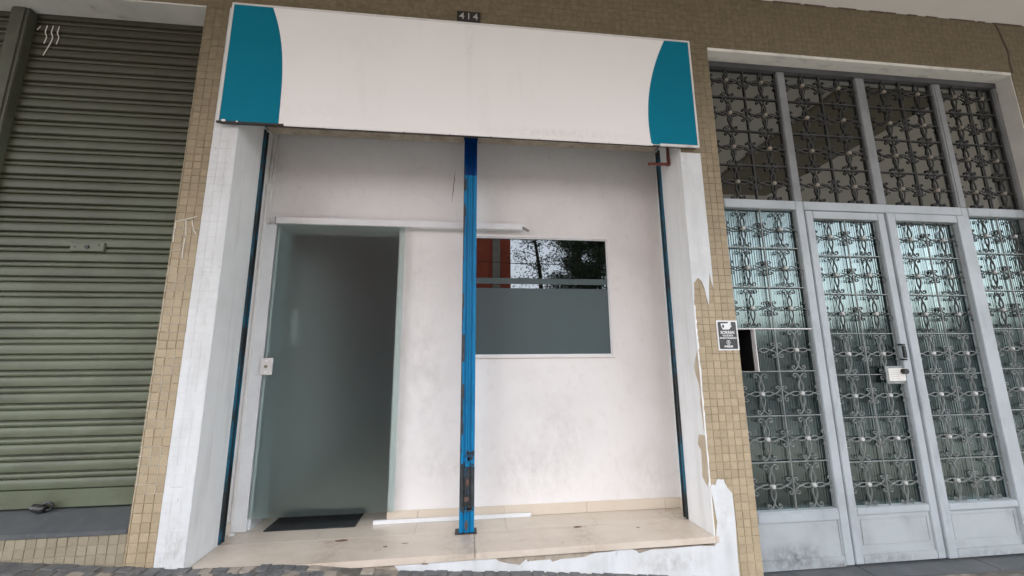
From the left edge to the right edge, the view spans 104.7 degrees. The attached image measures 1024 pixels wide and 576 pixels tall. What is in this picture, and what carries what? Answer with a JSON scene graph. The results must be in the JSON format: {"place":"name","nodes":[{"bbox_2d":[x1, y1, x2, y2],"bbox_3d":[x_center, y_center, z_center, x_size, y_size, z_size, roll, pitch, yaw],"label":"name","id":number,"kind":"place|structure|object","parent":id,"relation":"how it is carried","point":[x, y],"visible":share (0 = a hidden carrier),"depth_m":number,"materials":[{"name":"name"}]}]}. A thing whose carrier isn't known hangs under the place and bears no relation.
{"place":"outdoors","nodes":[
{"label":"outdoors","id":0,"kind":"place"},
{"bbox_2d":[191,508,688,566],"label":"shop floor","id":1,"kind":"structure","parent":0,"point":[364,527],"depth_m":2.64,"materials":[{"name":"beige stone"}]},
{"bbox_2d":[263,513,363,531],"bbox_3d":[-1.343,1.605,2.728,0.574,0.007,0.282,1,-10,-6],"label":"doormat","id":2,"kind":"object","parent":1,"relation":"on","point":[313,522],"visible":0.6,"depth_m":2.69,"materials":[{"name":"rubber"}]},
{"bbox_2d":[373,512,530,524],"bbox_3d":[-0.403,1.589,2.731,1.076,0.025,0.030,1,-10,-6],"label":"fallen rail cover","id":3,"kind":"object","parent":1,"relation":"on","point":[447,518],"visible":1,"depth_m":2.71,"materials":[{"name":"white metal"}]},
{"bbox_2d":[225,128,682,536],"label":"shop back wall","id":4,"kind":"structure","parent":1,"relation":"on","point":[574,404],"depth_m":3.05,"materials":[{"name":"paint"}]},
{"bbox_2d":[233,216,528,532],"bbox_3d":[-0.850,0.554,2.920,1.980,2.136,0.216,1,-10,-6],"label":"sliding door","id":5,"kind":"structure","parent":4,"relation":"attached to","point":[320,431],"depth_m":2.78,"materials":[{"name":"grey glass"}]},
{"bbox_2d":[475,234,615,358],"bbox_3d":[0.223,0.059,3.116,1.160,0.976,0.064,1,-10,-6],"label":"window","id":6,"kind":"structure","parent":4,"relation":"in","point":[538,296],"depth_m":3.11,"materials":[{"name":"glass"}]},
{"bbox_2d":[192,520,719,568],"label":"threshold slab","id":7,"kind":"structure","parent":1,"relation":"on","point":[395,550],"depth_m":2.35,"materials":[{"name":"stone"}]},
{"bbox_2d":[455,138,476,534],"bbox_3d":[-0.307,0.218,2.781,0.138,2.740,0.085,1,-10,-6],"label":"blue post","id":8,"kind":"object","parent":7,"relation":"on","point":[467,457],"visible":1,"depth_m":2.72,"materials":[{"name":"metal"}]},
{"bbox_2d":[0,562,1023,575],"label":"pavement","id":9,"kind":"structure","parent":0,"point":[19,569],"depth_m":2.08,"materials":[{"name":"grey concrete"}]},
{"bbox_2d":[0,0,1023,575],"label":"tiled facade","id":10,"kind":"structure","parent":9,"relation":"on","point":[178,498],"depth_m":2.61,"materials":[{"name":"tile"}]},
{"bbox_2d":[0,11,10,164],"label":"roller shutter","id":11,"kind":"object","parent":10,"relation":"attached to","point":[4,17],"depth_m":2.67,"materials":[{"name":"green paint"}]},
{"bbox_2d":[0,505,131,540],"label":"shutter sill","id":12,"kind":"structure","parent":10,"relation":"on","point":[19,524],"depth_m":2.13,"materials":[{"name":"stone"}]},
{"bbox_2d":[0,6,37,174],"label":"shutter post","id":13,"kind":"object","parent":12,"relation":"on","point":[17,42],"visible":1,"depth_m":2.60,"materials":[{"name":"metal"}]},
{"bbox_2d":[0,14,203,509],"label":"roller shutter","id":14,"kind":"object","parent":10,"relation":"attached to","point":[91,170],"visible":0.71,"depth_m":2.49,"materials":[{"name":"green paint"}]},
{"bbox_2d":[29,501,53,513],"bbox_3d":[-2.606,1.218,2.192,0.112,0.062,0.048,-2,-10,7],"label":"padlock","id":15,"kind":"object","parent":14,"relation":"hanging from","point":[39,508],"visible":1,"depth_m":2.19,"materials":[{"name":"black metal"}]},
{"bbox_2d":[218,130,268,544],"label":"shutter track","id":16,"kind":"structure","parent":10,"relation":"attached to","point":[230,457],"depth_m":2.61,"materials":[{"name":"metal"}]},
{"bbox_2d":[216,2,699,148],"bbox_3d":[-0.262,-1.458,2.765,3.242,0.884,0.045,1,-10,-6],"label":"sign board","id":17,"kind":"object","parent":10,"relation":"attached to","point":[292,67],"visible":1,"depth_m":2.73,"materials":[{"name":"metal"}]},
{"bbox_2d":[265,126,658,151],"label":"header beam","id":18,"kind":"structure","parent":10,"relation":"attached to","point":[360,134],"depth_m":3.01,"materials":[{"name":"grey metal"}]},
{"bbox_2d":[457,11,479,22],"bbox_3d":[-0.315,-1.966,2.873,0.168,0.097,0.011,1,-10,-6],"label":"number plate","id":19,"kind":"object","parent":10,"relation":"attached to","point":[467,16],"visible":0.92,"depth_m":2.87,"materials":[{"name":"black metal"}]},
{"bbox_2d":[648,148,670,165],"bbox_3d":[1.125,-1.017,3.011,0.177,0.176,0.056,1,-10,-6],"label":"pipe bracket","id":20,"kind":"object","parent":10,"relation":"attached to","point":[667,163],"visible":0.92,"depth_m":3.01,"materials":[{"name":"brown metal"}]},
{"bbox_2d":[655,150,688,518],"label":"shutter track","id":21,"kind":"structure","parent":10,"relation":"attached to","point":[673,361],"depth_m":2.93,"materials":[{"name":"metal"}]},
{"bbox_2d":[716,320,739,349],"bbox_3d":[1.453,0.319,2.661,0.149,0.200,0.006,1,-10,-6],"label":"cctv notice","id":22,"kind":"object","parent":10,"relation":"attached to","point":[727,334],"visible":1,"depth_m":2.66,"materials":[{"name":"black"}]},
{"bbox_2d":[708,61,1023,571],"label":"gate screen","id":23,"kind":"object","parent":10,"relation":"attached to","point":[793,144],"visible":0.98,"depth_m":3.10,"materials":[{"name":"grey paint"}]},
{"bbox_2d":[804,211,945,563],"bbox_3d":[2.583,0.615,2.845,0.676,2.442,0.095,1,-10,-6],"label":"gate leaf","id":24,"kind":"object","parent":23,"relation":"attached to","point":[891,505],"visible":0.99,"depth_m":2.84,"materials":[{"name":"grey paint"}]},
{"bbox_2d":[885,366,905,383],"bbox_3d":[2.770,0.626,2.852,0.154,0.125,0.004,1,-10,-6],"label":"lock box","id":25,"kind":"object","parent":24,"relation":"attached to","point":[894,375],"visible":1,"depth_m":2.85,"materials":[{"name":"metal"}]},
{"bbox_2d":[884,213,1023,558],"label":"gate leaf","id":26,"kind":"object","parent":23,"relation":"attached to","point":[976,478],"visible":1,"depth_m":2.92,"materials":[{"name":"grey paint"}]},
{"bbox_2d":[764,0,1023,25],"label":"canopy slab","id":27,"kind":"structure","parent":10,"relation":"attached to","point":[1001,11],"depth_m":3.29,"materials":[{"name":"paint"}]},
{"bbox_2d":[763,553,1023,575],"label":"gate step","id":28,"kind":"object","parent":9,"relation":"on","point":[965,565],"visible":0.4,"depth_m":2.56,"materials":[{"name":"stone"}]}
]}

